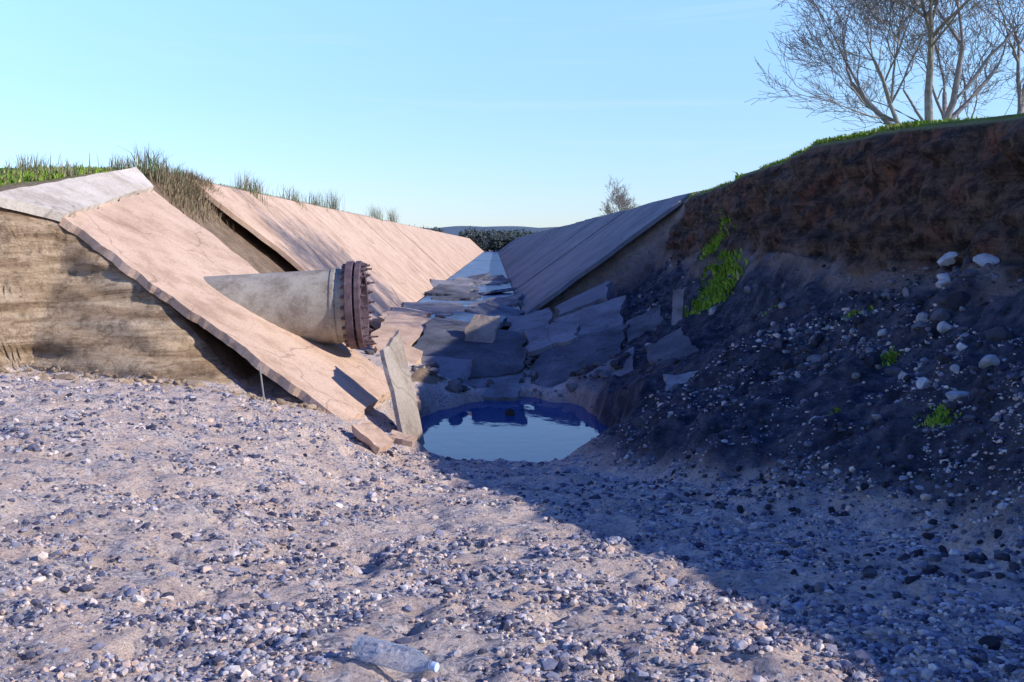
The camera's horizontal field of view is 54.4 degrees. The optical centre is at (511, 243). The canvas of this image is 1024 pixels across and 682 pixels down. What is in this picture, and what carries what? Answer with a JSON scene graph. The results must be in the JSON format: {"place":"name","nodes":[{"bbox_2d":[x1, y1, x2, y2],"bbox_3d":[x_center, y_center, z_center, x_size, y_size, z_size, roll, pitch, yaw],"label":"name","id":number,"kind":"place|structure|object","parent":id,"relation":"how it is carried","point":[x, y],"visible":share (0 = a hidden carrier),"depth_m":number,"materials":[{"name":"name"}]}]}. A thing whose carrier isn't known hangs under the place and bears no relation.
{"place":"outdoors","nodes":[
{"label":"outdoors","id":0,"kind":"place"},
{"bbox_2d":[419,251,521,326],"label":"canal floor","id":1,"kind":"structure","parent":0,"point":[484,262],"depth_m":81.02,"materials":[{"name":"grey concrete"}]},
{"bbox_2d":[402,302,468,313],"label":"broken concrete slab","id":2,"kind":"structure","parent":1,"relation":"on","point":[438,307],"depth_m":35.59,"materials":[{"name":"grey concrete"}]},
{"bbox_2d":[424,284,473,295],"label":"broken concrete slab","id":3,"kind":"structure","parent":1,"relation":"on","point":[442,290],"depth_m":46.20,"materials":[{"name":"grey concrete"}]},
{"bbox_2d":[430,279,472,286],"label":"broken concrete slab","id":4,"kind":"structure","parent":1,"relation":"on","point":[434,283],"depth_m":54.52,"materials":[{"name":"grey concrete"}]},
{"bbox_2d":[431,292,480,300],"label":"broken concrete slab","id":5,"kind":"structure","parent":1,"relation":"on","point":[466,296],"depth_m":42.71,"materials":[{"name":"grey concrete"}]},
{"bbox_2d":[453,276,482,286],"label":"broken concrete slab","id":6,"kind":"object","parent":1,"relation":"on","point":[474,281],"depth_m":56.67,"materials":[{"name":"grey concrete"}]},
{"bbox_2d":[435,314,512,325],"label":"broken concrete slab","id":7,"kind":"structure","parent":1,"relation":"on","point":[506,323],"depth_m":31.57,"materials":[{"name":"grey concrete"}]},
{"bbox_2d":[470,286,479,291],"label":"broken concrete slab","id":8,"kind":"structure","parent":1,"relation":"on","point":[476,289],"depth_m":49.95,"materials":[{"name":"grey concrete"}]},
{"bbox_2d":[467,273,489,279],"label":"broken concrete slab","id":9,"kind":"structure","parent":1,"relation":"on","point":[479,277],"depth_m":64.11,"materials":[{"name":"grey concrete"}]},
{"bbox_2d":[478,280,501,284],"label":"broken concrete slab","id":10,"kind":"structure","parent":1,"relation":"on","point":[496,282],"depth_m":58.08,"materials":[{"name":"grey concrete"}]},
{"bbox_2d":[464,300,524,316],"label":"broken concrete slab","id":11,"kind":"structure","parent":1,"relation":"on","point":[490,307],"depth_m":33.38,"materials":[{"name":"grey concrete"}]},
{"bbox_2d":[468,297,522,306],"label":"broken concrete slab","id":12,"kind":"structure","parent":1,"relation":"on","point":[508,302],"depth_m":37.82,"materials":[{"name":"grey concrete"}]},
{"bbox_2d":[482,274,511,283],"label":"broken concrete slab","id":13,"kind":"structure","parent":1,"relation":"on","point":[501,278],"depth_m":61.30,"materials":[{"name":"grey concrete"}]},
{"bbox_2d":[477,287,516,294],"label":"broken concrete slab","id":14,"kind":"structure","parent":1,"relation":"on","point":[498,291],"depth_m":47.42,"materials":[{"name":"grey concrete"}]},
{"bbox_2d":[506,293,522,299],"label":"broken concrete slab","id":15,"kind":"structure","parent":1,"relation":"on","point":[518,296],"depth_m":40.89,"materials":[{"name":"grey concrete"}]},
{"bbox_2d":[0,113,1023,681],"bbox_3d":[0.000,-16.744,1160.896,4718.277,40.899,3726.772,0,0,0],"label":"ground","id":16,"kind":"structure","parent":0,"point":[914,199],"depth_m":10.09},
{"bbox_2d":[5,151,66,172],"bbox_3d":[-10.139,-1.706,20.969,1.160,0.614,1.323,0,0,0],"label":"dry weed","id":17,"kind":"object","parent":16,"relation":"on","point":[24,164],"visible":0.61,"depth_m":20.93,"materials":[{"name":"beige plant"}]},
{"bbox_2d":[22,158,84,176],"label":"dry weed","id":18,"kind":"object","parent":16,"relation":"on","point":[67,169],"visible":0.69,"depth_m":19.49,"materials":[{"name":"beige plant"}]},
{"bbox_2d":[89,153,152,178],"bbox_3d":[-8.689,-1.702,22.207,1.182,0.764,1.418,0,0,0],"label":"dry weed","id":19,"kind":"object","parent":16,"relation":"on","point":[125,165],"visible":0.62,"depth_m":22.07,"materials":[{"name":"beige plant"}]},
{"bbox_2d":[128,141,185,195],"bbox_3d":[-8.298,-1.654,22.956,1.376,1.572,1.682,0,0,43],"label":"dry weed","id":20,"kind":"object","parent":16,"relation":"on","point":[146,160],"visible":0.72,"depth_m":22.92,"materials":[{"name":"beige plant"}]},
{"bbox_2d":[0,360,324,413],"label":"earth clods","id":21,"kind":"object","parent":16,"relation":"on","point":[191,384],"visible":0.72,"depth_m":14.04,"materials":[{"name":"brown soil"}]},
{"bbox_2d":[152,158,207,219],"bbox_3d":[-7.988,-1.359,23.834,1.502,1.643,1.389,0,0,-34],"label":"dry weed","id":22,"kind":"object","parent":16,"relation":"on","point":[178,169],"visible":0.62,"depth_m":23.75,"materials":[{"name":"beige plant"}]},
{"bbox_2d":[134,160,245,232],"bbox_3d":[-7.856,-1.122,24.632,1.778,1.752,5.180,0,0,4],"label":"dry weed","id":23,"kind":"object","parent":16,"relation":"on","point":[175,190],"visible":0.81,"depth_m":23.86,"materials":[{"name":"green plant"}]},
{"bbox_2d":[177,166,219,211],"bbox_3d":[-8.129,-1.411,25.578,1.306,1.246,1.144,0,0,26],"label":"dry weed","id":24,"kind":"object","parent":16,"relation":"on","point":[197,180],"visible":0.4,"depth_m":25.39,"materials":[{"name":"beige plant"}]},
{"bbox_2d":[0,164,419,227],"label":"grass verge","id":25,"kind":"object","parent":16,"relation":"on","point":[26,175],"depth_m":19.64,"materials":[{"name":"green plant"}]},
{"bbox_2d":[59,190,390,422],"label":"collapsed concrete slab","id":26,"kind":"structure","parent":16,"relation":"on","point":[158,245],"depth_m":16.14,"materials":[{"name":"beige concrete"}]},
{"bbox_2d":[0,167,153,221],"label":"concrete crest slab","id":27,"kind":"structure","parent":26,"relation":"on","point":[59,201],"depth_m":17.34,"materials":[{"name":"grey concrete"}]},
{"bbox_2d":[230,172,271,205],"bbox_3d":[-8.193,-1.708,30.988,1.509,1.485,1.232,0,0,-28],"label":"dry weed","id":28,"kind":"object","parent":16,"relation":"on","point":[251,191],"visible":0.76,"depth_m":30.98,"materials":[{"name":"beige plant"}]},
{"bbox_2d":[234,178,272,198],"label":"dry weed","id":29,"kind":"object","parent":16,"relation":"on","point":[255,187],"visible":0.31,"depth_m":32.97,"materials":[{"name":"beige plant"}]},
{"bbox_2d":[259,366,264,401],"bbox_3d":[-3.483,1.981,13.886,0.024,0.550,0.024,-7,3,0],"label":"marker rod","id":30,"kind":"object","parent":16,"relation":"on","point":[262,383],"visible":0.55,"depth_m":13.88,"materials":[{"name":"metal"}]},
{"bbox_2d":[203,261,377,348],"bbox_3d":[-5.027,1.191,17.181,5.293,1.520,1.520,-3,0,-3],"label":"flanged pipe","id":31,"kind":"object","parent":16,"relation":"on","point":[328,306],"visible":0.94,"depth_m":16.70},
{"bbox_2d":[276,184,305,208],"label":"dry weed","id":32,"kind":"object","parent":16,"relation":"on","point":[294,197],"visible":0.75,"depth_m":37.94,"materials":[{"name":"beige plant"}]},
{"bbox_2d":[300,192,327,210],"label":"dry weed","id":33,"kind":"object","parent":16,"relation":"on","point":[314,202],"visible":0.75,"depth_m":43.93,"materials":[{"name":"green plant"}]},
{"bbox_2d":[314,188,342,209],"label":"dry weed","id":34,"kind":"object","parent":16,"relation":"on","point":[334,203],"visible":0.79,"depth_m":52.00,"materials":[{"name":"beige plant"}]},
{"bbox_2d":[197,181,483,329],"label":"concrete canal lining","id":35,"kind":"object","parent":16,"relation":"on","point":[407,263],"visible":0.91,"depth_m":39.22,"materials":[{"name":"beige concrete"}]},
{"bbox_2d":[351,420,393,453],"bbox_3d":[-1.767,2.462,12.706,0.590,0.332,0.381,0,0,38],"label":"concrete chunk","id":36,"kind":"object","parent":16,"relation":"on","point":[375,438],"visible":1,"depth_m":12.64,"materials":[{"name":"grey concrete"}]},
{"bbox_2d":[365,202,383,221],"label":"dry weed","id":37,"kind":"object","parent":16,"relation":"on","point":[374,214],"visible":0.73,"depth_m":65.87,"materials":[{"name":"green plant"}]},
{"bbox_2d":[386,208,400,221],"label":"dry weed","id":38,"kind":"object","parent":16,"relation":"on","point":[391,220],"visible":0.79,"depth_m":80.03,"materials":[{"name":"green plant"}]},
{"bbox_2d":[352,635,438,673],"bbox_3d":[-0.469,1.677,4.040,0.397,0.099,0.099,0,0,30],"label":"plastic bottle","id":39,"kind":"object","parent":16,"relation":"on","point":[391,655],"visible":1,"depth_m":4.01,"materials":[{"name":"white"}]},
{"bbox_2d":[373,334,422,364],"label":"broken concrete slab","id":40,"kind":"structure","parent":16,"relation":"on","point":[413,355],"depth_m":22.26,"materials":[{"name":"grey concrete"}]},
{"bbox_2d":[380,329,424,444],"bbox_3d":[-1.619,2.253,15.170,0.637,1.754,1.672,0,0,-27],"label":"leaning concrete slab","id":41,"kind":"object","parent":16,"relation":"on","point":[398,379],"depth_m":15.26,"materials":[{"name":"grey concrete"}]},
{"bbox_2d":[388,430,417,446],"bbox_3d":[-1.443,2.544,13.016,0.380,0.160,0.378,0,0,7],"label":"concrete chunk","id":42,"kind":"object","parent":16,"relation":"on","point":[400,438],"visible":0.91,"depth_m":12.91,"materials":[{"name":"beige concrete"}]},
{"bbox_2d":[415,394,423,409],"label":"broken concrete slab","id":43,"kind":"structure","parent":16,"relation":"on","point":[418,397],"depth_m":17.93,"materials":[{"name":"grey concrete"}]},
{"bbox_2d":[413,317,527,359],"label":"broken concrete slab","id":44,"kind":"structure","parent":16,"relation":"on","point":[444,337],"depth_m":24.70,"materials":[{"name":"grey concrete"}]},
{"bbox_2d":[369,312,429,348],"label":"broken concrete slab","id":45,"kind":"structure","parent":44,"relation":"on","point":[412,328],"depth_m":25.99,"materials":[{"name":"grey concrete"}]},
{"bbox_2d":[378,307,431,322],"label":"broken concrete slab","id":46,"kind":"structure","parent":45,"relation":"on","point":[412,312],"depth_m":29.50,"materials":[{"name":"grey concrete"}]},
{"bbox_2d":[464,314,500,342],"bbox_3d":[-0.808,2.287,25.032,0.892,0.937,1.354,0,0,12],"label":"broken concrete slab","id":47,"kind":"object","parent":44,"relation":"on","point":[481,328],"depth_m":25.13,"materials":[{"name":"grey concrete"}]},
{"bbox_2d":[421,356,524,400],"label":"broken concrete slab","id":48,"kind":"structure","parent":16,"relation":"on","point":[506,388],"depth_m":21.30,"materials":[{"name":"grey concrete"}]},
{"bbox_2d":[409,225,542,250],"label":"distant bushes","id":49,"kind":"object","parent":16,"relation":"on","point":[490,241],"visible":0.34,"depth_m":310.67,"materials":[{"name":"green plant"}]},
{"bbox_2d":[446,311,506,328],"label":"broken concrete slab","id":50,"kind":"structure","parent":16,"relation":"on","point":[463,316],"depth_m":29.37,"materials":[{"name":"grey concrete"}]},
{"bbox_2d":[468,347,527,379],"bbox_3d":[-0.336,2.633,21.841,1.568,0.656,0.822,0,0,-19],"label":"broken concrete slab","id":51,"kind":"object","parent":16,"relation":"on","point":[495,363],"depth_m":21.79,"materials":[{"name":"grey concrete"}]},
{"bbox_2d":[364,328,640,396],"bbox_3d":[-0.227,2.838,25.482,5.746,1.362,11.214,0,0,0],"label":"concrete rubble","id":52,"kind":"object","parent":16,"relation":"on","point":[455,386],"visible":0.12,"depth_m":20.57,"materials":[{"name":"grey concrete"}]},
{"bbox_2d":[0,293,1023,681],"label":"gravel","id":53,"kind":"structure","parent":16,"relation":"on","point":[748,645],"depth_m":5.55,"materials":[{"name":"grey gravel"}]},
{"bbox_2d":[508,307,553,344],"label":"broken concrete slab","id":54,"kind":"structure","parent":16,"relation":"on","point":[538,318],"depth_m":28.53,"materials":[{"name":"grey concrete"}]},
{"bbox_2d":[534,324,629,396],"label":"broken concrete slab","id":55,"kind":"structure","parent":16,"relation":"on","point":[556,365],"depth_m":22.35,"materials":[{"name":"grey concrete"}]},
{"bbox_2d":[522,319,580,356],"bbox_3d":[0.925,2.249,23.911,1.511,0.781,1.975,0,0,0],"label":"broken concrete slab","id":56,"kind":"object","parent":55,"relation":"on","point":[543,338],"depth_m":23.79,"materials":[{"name":"grey concrete"}]},
{"bbox_2d":[555,281,611,316],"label":"broken concrete slab","id":57,"kind":"structure","parent":16,"relation":"on","point":[598,294],"depth_m":31.06,"materials":[{"name":"grey concrete"}]},
{"bbox_2d":[554,295,626,336],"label":"broken concrete slab","id":58,"kind":"structure","parent":16,"relation":"on","point":[600,317],"depth_m":27.02,"materials":[{"name":"grey concrete"}]},
{"bbox_2d":[498,191,700,314],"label":"concrete canal lining","id":59,"kind":"object","parent":16,"relation":"on","point":[542,268],"visible":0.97,"depth_m":45.31,"materials":[{"name":"grey concrete"}]},
{"bbox_2d":[585,347,635,403],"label":"broken concrete slab","id":60,"kind":"structure","parent":16,"relation":"on","point":[628,366],"depth_m":20.27,"materials":[{"name":"grey concrete"}]},
{"bbox_2d":[600,176,639,215],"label":"bare tree","id":61,"kind":"object","parent":16,"relation":"on","point":[623,201],"visible":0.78,"depth_m":103.38,"materials":[{"name":"grey plant"}]},
{"bbox_2d":[625,305,663,340],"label":"broken concrete slab","id":62,"kind":"structure","parent":16,"relation":"on","point":[648,320],"depth_m":23.43,"materials":[{"name":"grey concrete"}]},
{"bbox_2d":[643,326,699,365],"bbox_3d":[3.064,2.053,19.168,0.906,0.773,1.978,0,0,0],"label":"broken concrete slab","id":63,"kind":"object","parent":16,"relation":"on","point":[677,344],"depth_m":19.24,"materials":[{"name":"grey concrete"}]},
{"bbox_2d":[671,289,686,324],"bbox_3d":[3.731,1.470,22.281,0.329,0.920,0.531,0,0,20],"label":"broken concrete slab","id":64,"kind":"object","parent":16,"relation":"on","point":[678,303],"depth_m":22.27,"materials":[{"name":"grey concrete"}]},
{"bbox_2d":[663,371,705,392],"bbox_3d":[2.770,2.134,14.765,1.019,0.552,1.304,0,0,7],"label":"broken concrete slab","id":65,"kind":"object","parent":16,"relation":"on","point":[670,380],"depth_m":15.14,"materials":[{"name":"grey concrete"}]},
{"bbox_2d":[684,172,747,316],"bbox_3d":[5.211,-0.156,24.818,1.797,3.656,7.190,0,0,16],"label":"creeping plant","id":66,"kind":"object","parent":16,"relation":"on","point":[711,295],"visible":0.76,"depth_m":23.47,"materials":[{"name":"green plant"}]},
{"bbox_2d":[505,252,999,420],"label":"boulders","id":67,"kind":"object","parent":16,"relation":"on","point":[948,259],"visible":0.76,"depth_m":11.65,"materials":[{"name":"grey stone"}]},
{"bbox_2d":[552,254,1023,663],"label":"rubble rocks","id":68,"kind":"object","parent":16,"relation":"on","point":[959,300],"visible":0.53,"depth_m":10.63,"materials":[{"name":"grey stone"}]},
{"bbox_2d":[826,406,840,415],"bbox_3d":[3.390,1.841,10.689,0.275,0.196,0.332,0,0,0],"label":"weed patch","id":69,"kind":"object","parent":16,"relation":"on","point":[836,410],"visible":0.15,"depth_m":10.71,"materials":[{"name":"green plant"}]},
{"bbox_2d":[687,115,998,198],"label":"grass verge","id":70,"kind":"object","parent":16,"relation":"on","point":[905,124],"depth_m":18.60,"materials":[{"name":"green plant"}]},
{"bbox_2d":[833,298,881,326],"bbox_3d":[4.881,1.004,14.098,0.873,0.562,0.644,0,0,0],"label":"weed patch","id":71,"kind":"object","parent":16,"relation":"on","point":[851,313],"visible":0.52,"depth_m":14.09,"materials":[{"name":"green plant"}]},
{"bbox_2d":[746,0,1023,131],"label":"bare tree","id":72,"kind":"object","parent":16,"relation":"on","point":[931,33],"visible":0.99,"depth_m":26.85,"materials":[{"name":"brown plant"}]},
{"bbox_2d":[879,346,900,366],"bbox_3d":[4.476,1.345,11.899,0.317,0.234,0.366,0,0,0],"label":"weed patch","id":73,"kind":"object","parent":16,"relation":"on","point":[889,355],"visible":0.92,"depth_m":11.87,"materials":[{"name":"green plant"}]},
{"bbox_2d":[913,400,961,428],"bbox_3d":[3.945,1.591,9.224,0.424,0.275,0.447,0,0,0],"label":"weed patch","id":74,"kind":"object","parent":16,"relation":"on","point":[937,419],"visible":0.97,"depth_m":9.19,"materials":[{"name":"green plant"}]},
{"bbox_2d":[970,0,1023,113],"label":"bare tree","id":75,"kind":"object","parent":16,"relation":"on","point":[1020,96],"visible":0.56,"depth_m":28.94,"materials":[{"name":"brown plant"}]},
{"bbox_2d":[0,0,1023,227],"label":"sky","id":76,"kind":"structure","parent":0,"point":[437,113],"materials":[{"name":"blue"}]},
{"bbox_2d":[420,397,608,462],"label":"pool water","id":77,"kind":"structure","parent":0,"point":[536,430],"depth_m":17.06,"materials":[{"name":"blue liquid"}]}
]}

